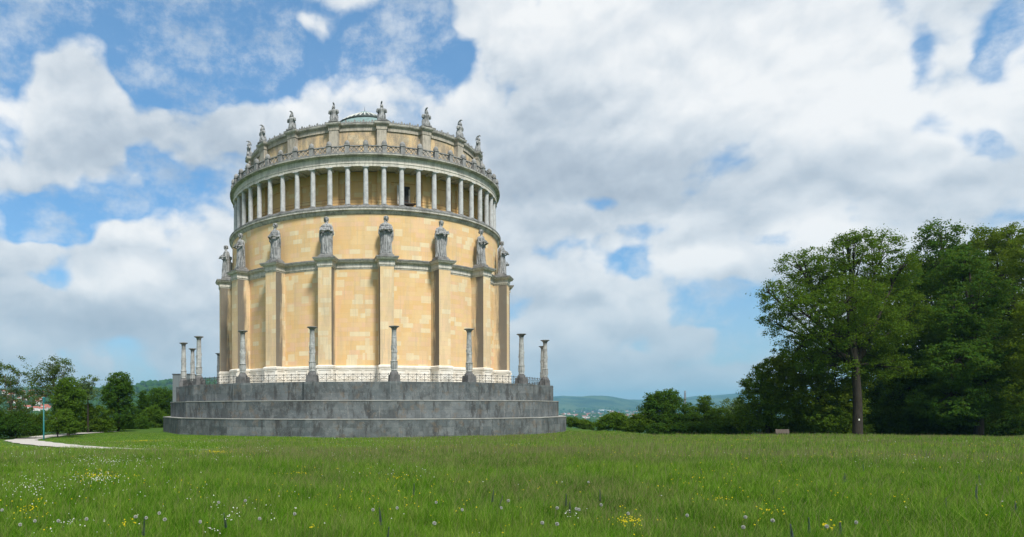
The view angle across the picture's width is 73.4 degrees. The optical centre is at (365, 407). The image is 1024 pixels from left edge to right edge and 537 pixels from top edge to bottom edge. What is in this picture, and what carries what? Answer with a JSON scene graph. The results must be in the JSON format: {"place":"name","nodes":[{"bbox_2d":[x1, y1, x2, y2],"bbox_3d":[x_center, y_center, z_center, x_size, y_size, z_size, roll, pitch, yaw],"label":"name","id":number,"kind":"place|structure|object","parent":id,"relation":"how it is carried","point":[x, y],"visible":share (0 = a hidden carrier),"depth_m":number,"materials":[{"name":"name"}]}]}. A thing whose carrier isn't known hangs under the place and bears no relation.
{"place":"outdoors","nodes":[
{"label":"outdoors","id":0,"kind":"place"},
{"bbox_2d":[5,431,207,449],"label":"path","id":1,"kind":"structure","parent":0,"point":[31,440],"depth_m":63.66,"materials":[{"name":"beige gravel"}]},
{"bbox_2d":[0,378,833,433],"bbox_3d":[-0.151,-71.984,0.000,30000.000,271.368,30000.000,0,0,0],"label":"hills","id":2,"kind":"structure","parent":0,"point":[572,403],"depth_m":7357.52,"materials":[{"name":"green plant"}]},
{"bbox_2d":[0,378,780,438],"bbox_3d":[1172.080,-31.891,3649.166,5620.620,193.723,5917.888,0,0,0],"label":"distant woods","id":3,"kind":"object","parent":2,"relation":"on","point":[149,384],"visible":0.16,"depth_m":2402.95,"materials":[{"name":"green plant"}]},
{"bbox_2d":[0,425,1023,536],"bbox_3d":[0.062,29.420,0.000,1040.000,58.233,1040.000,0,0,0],"label":"meadow ground","id":4,"kind":"structure","parent":0,"point":[145,430],"depth_m":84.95,"materials":[{"name":"green plant"}]},
{"bbox_2d":[0,355,40,416],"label":"birch tree","id":5,"kind":"object","parent":4,"relation":"on","point":[9,383],"visible":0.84,"depth_m":83.94,"materials":[{"name":"green plant"}]},
{"bbox_2d":[0,408,52,438],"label":"hazel bush","id":6,"kind":"object","parent":4,"relation":"on","point":[11,423],"visible":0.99,"depth_m":79.84,"materials":[{"name":"green plant"}]},
{"bbox_2d":[21,410,54,434],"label":"hazel bush","id":7,"kind":"object","parent":4,"relation":"on","point":[38,418],"visible":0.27,"depth_m":89.73,"materials":[{"name":"green plant"}]},
{"bbox_2d":[42,397,44,439],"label":"lamp post","id":8,"kind":"object","parent":4,"relation":"on","point":[43,398],"visible":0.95,"depth_m":75.93,"materials":[{"name":"teal metal"}]},
{"bbox_2d":[23,355,74,433],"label":"birch tree","id":9,"kind":"object","parent":4,"relation":"on","point":[53,372],"visible":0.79,"depth_m":91.57,"materials":[{"name":"green plant"}]},
{"bbox_2d":[46,407,82,436],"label":"hazel bush","id":10,"kind":"object","parent":4,"relation":"on","point":[64,422],"visible":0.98,"depth_m":83.59,"materials":[{"name":"green plant"}]},
{"bbox_2d":[49,374,87,435],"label":"maple tree","id":11,"kind":"object","parent":4,"relation":"on","point":[69,390],"visible":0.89,"depth_m":87.25,"materials":[{"name":"green plant"}]},
{"bbox_2d":[74,374,101,432],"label":"ash tree","id":12,"kind":"object","parent":4,"relation":"on","point":[88,387],"visible":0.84,"depth_m":97.90,"materials":[{"name":"green plant"}]},
{"bbox_2d":[72,402,117,432],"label":"hazel bush","id":13,"kind":"object","parent":4,"relation":"on","point":[100,423],"visible":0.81,"depth_m":99.20,"materials":[{"name":"green plant"}]},
{"bbox_2d":[96,371,144,431],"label":"maple tree","id":14,"kind":"object","parent":4,"relation":"on","point":[121,387],"visible":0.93,"depth_m":103.19,"materials":[{"name":"green plant"}]},
{"bbox_2d":[120,413,152,428],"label":"hazel bush","id":15,"kind":"object","parent":4,"relation":"on","point":[143,424],"visible":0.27,"depth_m":115.33,"materials":[{"name":"green plant"}]},
{"bbox_2d":[136,389,150,416],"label":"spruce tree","id":16,"kind":"object","parent":4,"relation":"on","point":[143,402],"visible":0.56,"depth_m":127.53,"materials":[{"name":"green plant"}]},
{"bbox_2d":[140,404,170,427],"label":"hazel bush","id":17,"kind":"object","parent":4,"relation":"on","point":[154,417],"visible":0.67,"depth_m":123.25,"materials":[{"name":"green plant"}]},
{"bbox_2d":[139,387,172,423],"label":"ash tree","id":18,"kind":"object","parent":4,"relation":"on","point":[156,399],"visible":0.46,"depth_m":130.71,"materials":[{"name":"green plant"}]},
{"bbox_2d":[172,374,195,401],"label":"access box","id":19,"kind":"object","parent":4,"relation":"on","point":[176,379],"visible":0.15,"depth_m":117.80,"materials":[{"name":"grey metal"}]},
{"bbox_2d":[2,436,586,533],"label":"white flowers","id":20,"kind":"object","parent":4,"relation":"on","point":[124,475],"visible":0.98,"depth_m":13.54,"materials":[{"name":"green plant"}]},
{"bbox_2d":[163,111,566,437],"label":"rotunda hall","id":21,"kind":"structure","parent":4,"relation":"on","point":[356,178],"depth_m":91.52,"materials":[{"name":"stone"}]},
{"bbox_2d":[179,342,187,386],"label":"candelabrum","id":22,"kind":"object","parent":21,"relation":"on","point":[183,364],"visible":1,"depth_m":103.08,"materials":[{"name":"stone"}]},
{"bbox_2d":[183,378,193,385],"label":"iron railing","id":23,"kind":"object","parent":21,"relation":"on","point":[188,383],"visible":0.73,"depth_m":99.75,"materials":[{"name":"grey metal"}]},
{"bbox_2d":[189,348,195,380],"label":"candelabrum","id":24,"kind":"object","parent":21,"relation":"on","point":[192,368],"visible":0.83,"depth_m":113.25,"materials":[{"name":"stone"}]},
{"bbox_2d":[193,336,204,384],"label":"candelabrum","id":25,"kind":"object","parent":21,"relation":"on","point":[197,380],"visible":1,"depth_m":93.96,"materials":[{"name":"stone"}]},
{"bbox_2d":[215,353,219,383],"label":"candelabrum","id":26,"kind":"object","parent":21,"relation":"on","point":[218,362],"visible":0.58,"depth_m":123.21,"materials":[{"name":"stone"}]},
{"bbox_2d":[200,375,238,383],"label":"iron railing","id":27,"kind":"object","parent":21,"relation":"on","point":[233,376],"visible":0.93,"depth_m":90.45,"materials":[{"name":"grey metal"}]},
{"bbox_2d":[219,245,230,278],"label":"statue","id":28,"kind":"object","parent":21,"relation":"on","point":[225,256],"visible":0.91,"depth_m":104.67,"materials":[{"name":"stone"}]},
{"bbox_2d":[233,233,247,269],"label":"statue","id":29,"kind":"object","parent":21,"relation":"on","point":[239,245],"visible":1,"depth_m":97.58,"materials":[{"name":"stone"}]},
{"bbox_2d":[235,330,249,382],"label":"candelabrum","id":30,"kind":"object","parent":21,"relation":"on","point":[241,378],"visible":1,"depth_m":86.99,"materials":[{"name":"stone"}]},
{"bbox_2d":[245,140,251,158],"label":"armour trophy","id":31,"kind":"object","parent":21,"relation":"on","point":[249,152],"visible":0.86,"depth_m":105.95,"materials":[{"name":"stone"}]},
{"bbox_2d":[257,124,266,143],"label":"armour trophy","id":32,"kind":"object","parent":21,"relation":"on","point":[262,135],"visible":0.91,"depth_m":100.03,"materials":[{"name":"stone"}]},
{"bbox_2d":[266,223,283,261],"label":"statue","id":33,"kind":"object","parent":21,"relation":"on","point":[274,237],"visible":0.99,"depth_m":92.24,"materials":[{"name":"stone"}]},
{"bbox_2d":[246,374,306,382],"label":"iron railing","id":34,"kind":"object","parent":21,"relation":"on","point":[287,377],"visible":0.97,"depth_m":85.48,"materials":[{"name":"grey metal"}]},
{"bbox_2d":[286,111,295,130],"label":"armour trophy","id":35,"kind":"object","parent":21,"relation":"on","point":[291,120],"visible":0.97,"depth_m":95.49,"materials":[{"name":"stone"}]},
{"bbox_2d":[305,326,318,381],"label":"candelabrum","id":36,"kind":"object","parent":21,"relation":"on","point":[311,376],"visible":0.99,"depth_m":82.97,"materials":[{"name":"stone"}]},
{"bbox_2d":[318,217,333,255],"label":"statue","id":37,"kind":"object","parent":21,"relation":"on","point":[326,232],"visible":1,"depth_m":89.21,"materials":[{"name":"stone"}]},
{"bbox_2d":[328,102,338,121],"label":"armour trophy","id":38,"kind":"object","parent":21,"relation":"on","point":[333,112],"visible":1,"depth_m":92.90,"materials":[{"name":"stone"}]},
{"bbox_2d":[317,373,388,381],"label":"iron railing","id":39,"kind":"object","parent":21,"relation":"on","point":[348,376],"visible":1,"depth_m":82.94,"materials":[{"name":"grey metal"}]},
{"bbox_2d":[376,101,386,120],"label":"armour trophy","id":40,"kind":"object","parent":21,"relation":"on","point":[381,111],"visible":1,"depth_m":92.56,"materials":[{"name":"stone"}]},
{"bbox_2d":[378,216,393,254],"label":"statue","id":41,"kind":"object","parent":21,"relation":"on","point":[386,232],"visible":1,"depth_m":88.78,"materials":[{"name":"stone"}]},
{"bbox_2d":[389,325,399,380],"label":"candelabrum","id":42,"kind":"object","parent":21,"relation":"on","point":[394,375],"visible":1,"depth_m":82.45,"materials":[{"name":"stone"}]},
{"bbox_2d":[397,185,409,206],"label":"gallery door","id":43,"kind":"structure","parent":21,"relation":"in","point":[406,189],"depth_m":93.85,"materials":[{"name":"wood"}]},
{"bbox_2d":[404,194,415,206],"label":"door landing","id":44,"kind":"structure","parent":21,"relation":"in","point":[406,204],"depth_m":93.30,"materials":[{"name":"stone"}]},
{"bbox_2d":[422,107,431,126],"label":"armour trophy","id":45,"kind":"object","parent":21,"relation":"on","point":[426,116],"visible":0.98,"depth_m":94.49,"materials":[{"name":"stone"}]},
{"bbox_2d":[400,373,464,381],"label":"iron railing","id":46,"kind":"object","parent":21,"relation":"on","point":[420,376],"visible":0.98,"depth_m":84.16,"materials":[{"name":"grey metal"}]},
{"bbox_2d":[432,220,449,259],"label":"statue","id":47,"kind":"object","parent":21,"relation":"on","point":[441,235],"visible":0.99,"depth_m":91.09,"materials":[{"name":"stone"}]},
{"bbox_2d":[456,119,464,138],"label":"armour trophy","id":48,"kind":"object","parent":21,"relation":"on","point":[460,130],"visible":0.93,"depth_m":98.52,"materials":[{"name":"stone"}]},
{"bbox_2d":[462,328,476,381],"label":"candelabrum","id":49,"kind":"object","parent":21,"relation":"on","point":[469,376],"visible":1,"depth_m":85.44,"materials":[{"name":"stone"}]},
{"bbox_2d":[475,135,481,152],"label":"armour trophy","id":50,"kind":"object","parent":21,"relation":"on","point":[477,146],"visible":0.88,"depth_m":104.05,"materials":[{"name":"stone"}]},
{"bbox_2d":[473,229,488,266],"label":"statue","id":51,"kind":"object","parent":21,"relation":"on","point":[481,243],"visible":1,"depth_m":95.80,"materials":[{"name":"stone"}]},
{"bbox_2d":[476,374,518,382],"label":"iron railing","id":52,"kind":"object","parent":21,"relation":"on","point":[488,379],"visible":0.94,"depth_m":88.28,"materials":[{"name":"grey metal"}]},
{"bbox_2d":[495,241,508,275],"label":"statue","id":53,"kind":"object","parent":21,"relation":"on","point":[501,263],"visible":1,"depth_m":102.47,"materials":[{"name":"stone"}]},
{"bbox_2d":[515,333,527,383],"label":"candelabrum","id":54,"kind":"object","parent":21,"relation":"on","point":[522,378],"visible":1,"depth_m":91.60,"materials":[{"name":"stone"}]},
{"bbox_2d":[526,377,544,384],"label":"iron railing","id":55,"kind":"object","parent":21,"relation":"on","point":[543,381],"visible":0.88,"depth_m":96.67,"materials":[{"name":"grey metal"}]},
{"bbox_2d":[538,346,542,384],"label":"candelabrum","id":56,"kind":"object","parent":21,"relation":"on","point":[541,362],"visible":0.48,"depth_m":110.23,"materials":[{"name":"stone"}]},
{"bbox_2d":[540,340,549,385],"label":"candelabrum","id":57,"kind":"object","parent":21,"relation":"on","point":[545,369],"visible":1,"depth_m":100.18,"materials":[{"name":"stone"}]},
{"bbox_2d":[0,440,840,535],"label":"yellow flowers","id":58,"kind":"object","parent":4,"relation":"on","point":[404,478],"visible":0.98,"depth_m":9.66,"materials":[{"name":"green plant"}]},
{"bbox_2d":[11,437,1009,523],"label":"white flowers","id":59,"kind":"object","parent":4,"relation":"on","point":[216,459],"visible":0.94,"depth_m":17.79,"materials":[{"name":"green plant"}]},
{"bbox_2d":[0,430,1023,472],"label":"seed stalks","id":60,"kind":"object","parent":4,"relation":"on","point":[670,436],"visible":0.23,"depth_m":36.37,"materials":[{"name":"green plant"}]},
{"bbox_2d":[0,435,1023,532],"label":"yellow flowers","id":61,"kind":"object","parent":4,"relation":"on","point":[523,489],"visible":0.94,"depth_m":16.34,"materials":[{"name":"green plant"}]},
{"bbox_2d":[566,416,596,430],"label":"hazel bush","id":62,"kind":"object","parent":4,"relation":"on","point":[580,423],"visible":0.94,"depth_m":127.40,"materials":[{"name":"green plant"}]},
{"bbox_2d":[593,411,631,431],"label":"hazel bush","id":63,"kind":"object","parent":4,"relation":"on","point":[615,420],"visible":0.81,"depth_m":99.26,"materials":[{"name":"green plant"}]},
{"bbox_2d":[619,413,657,433],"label":"hazel bush","id":64,"kind":"object","parent":4,"relation":"on","point":[638,423],"visible":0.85,"depth_m":97.25,"materials":[{"name":"green plant"}]},
{"bbox_2d":[636,388,692,433],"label":"maple tree","id":65,"kind":"object","parent":4,"relation":"on","point":[663,406],"visible":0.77,"depth_m":96.90,"materials":[{"name":"green plant"}]},
{"bbox_2d":[643,417,757,434],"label":"hazel bush","id":66,"kind":"object","parent":4,"relation":"on","point":[725,426],"visible":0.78,"depth_m":93.11,"materials":[{"name":"green plant"}]},
{"bbox_2d":[683,395,735,431],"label":"ash tree","id":67,"kind":"object","parent":4,"relation":"on","point":[707,410],"visible":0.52,"depth_m":99.09,"materials":[{"name":"green plant"}]},
{"bbox_2d":[714,398,747,428],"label":"willow tree","id":68,"kind":"object","parent":4,"relation":"on","point":[731,406],"visible":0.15,"depth_m":111.36,"materials":[{"name":"green plant"}]},
{"bbox_2d":[729,356,808,434],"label":"hornbeam tree","id":69,"kind":"object","parent":4,"relation":"on","point":[767,418],"visible":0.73,"depth_m":89.03,"materials":[{"name":"green plant"}]},
{"bbox_2d":[775,429,788,434],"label":"park bench","id":70,"kind":"object","parent":4,"relation":"on","point":[787,431],"visible":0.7,"depth_m":80.14,"materials":[{"name":"brown wood"}]},
{"bbox_2d":[756,401,875,434],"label":"undergrowth bush","id":71,"kind":"object","parent":4,"relation":"on","point":[817,426],"visible":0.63,"depth_m":85.77,"materials":[{"name":"green plant"}]},
{"bbox_2d":[758,324,877,433],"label":"hornbeam tree","id":72,"kind":"object","parent":4,"relation":"on","point":[800,381],"visible":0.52,"depth_m":85.85,"materials":[{"name":"green plant"}]},
{"bbox_2d":[750,224,939,434],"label":"oak tree","id":73,"kind":"object","parent":4,"relation":"on","point":[853,341],"visible":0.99,"depth_m":81.61,"materials":[{"name":"green plant"}]},
{"bbox_2d":[834,253,965,418],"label":"beech tree","id":74,"kind":"object","parent":4,"relation":"on","point":[868,392],"visible":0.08,"depth_m":93.80,"materials":[{"name":"green plant"}]},
{"bbox_2d":[864,217,1017,434],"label":"maple tree","id":75,"kind":"object","parent":4,"relation":"on","point":[940,243],"visible":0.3,"depth_m":90.37,"materials":[{"name":"green plant"}]},
{"bbox_2d":[862,399,1023,435],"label":"undergrowth bush","id":76,"kind":"object","parent":4,"relation":"on","point":[894,420],"visible":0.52,"depth_m":87.86,"materials":[{"name":"green plant"}]},
{"bbox_2d":[867,228,1022,402],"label":"wood edge tree","id":77,"kind":"object","parent":4,"relation":"on","point":[932,256],"visible":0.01,"depth_m":102.26,"materials":[{"name":"green plant"}]},
{"bbox_2d":[897,248,1023,434],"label":"maple tree","id":78,"kind":"object","parent":4,"relation":"on","point":[980,357],"visible":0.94,"depth_m":82.37,"materials":[{"name":"green plant"}]},
{"bbox_2d":[964,221,1023,396],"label":"lime tree","id":79,"kind":"object","parent":4,"relation":"on","point":[995,247],"visible":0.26,"depth_m":93.01,"materials":[{"name":"green plant"}]},
{"bbox_2d":[992,234,1023,420],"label":"lime tree","id":80,"kind":"object","parent":4,"relation":"on","point":[1016,357],"visible":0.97,"depth_m":78.77,"materials":[{"name":"green plant"}]},
{"bbox_2d":[0,0,1023,399],"label":"sky","id":81,"kind":"structure","parent":0,"point":[652,162],"materials":[{"name":"blue"}]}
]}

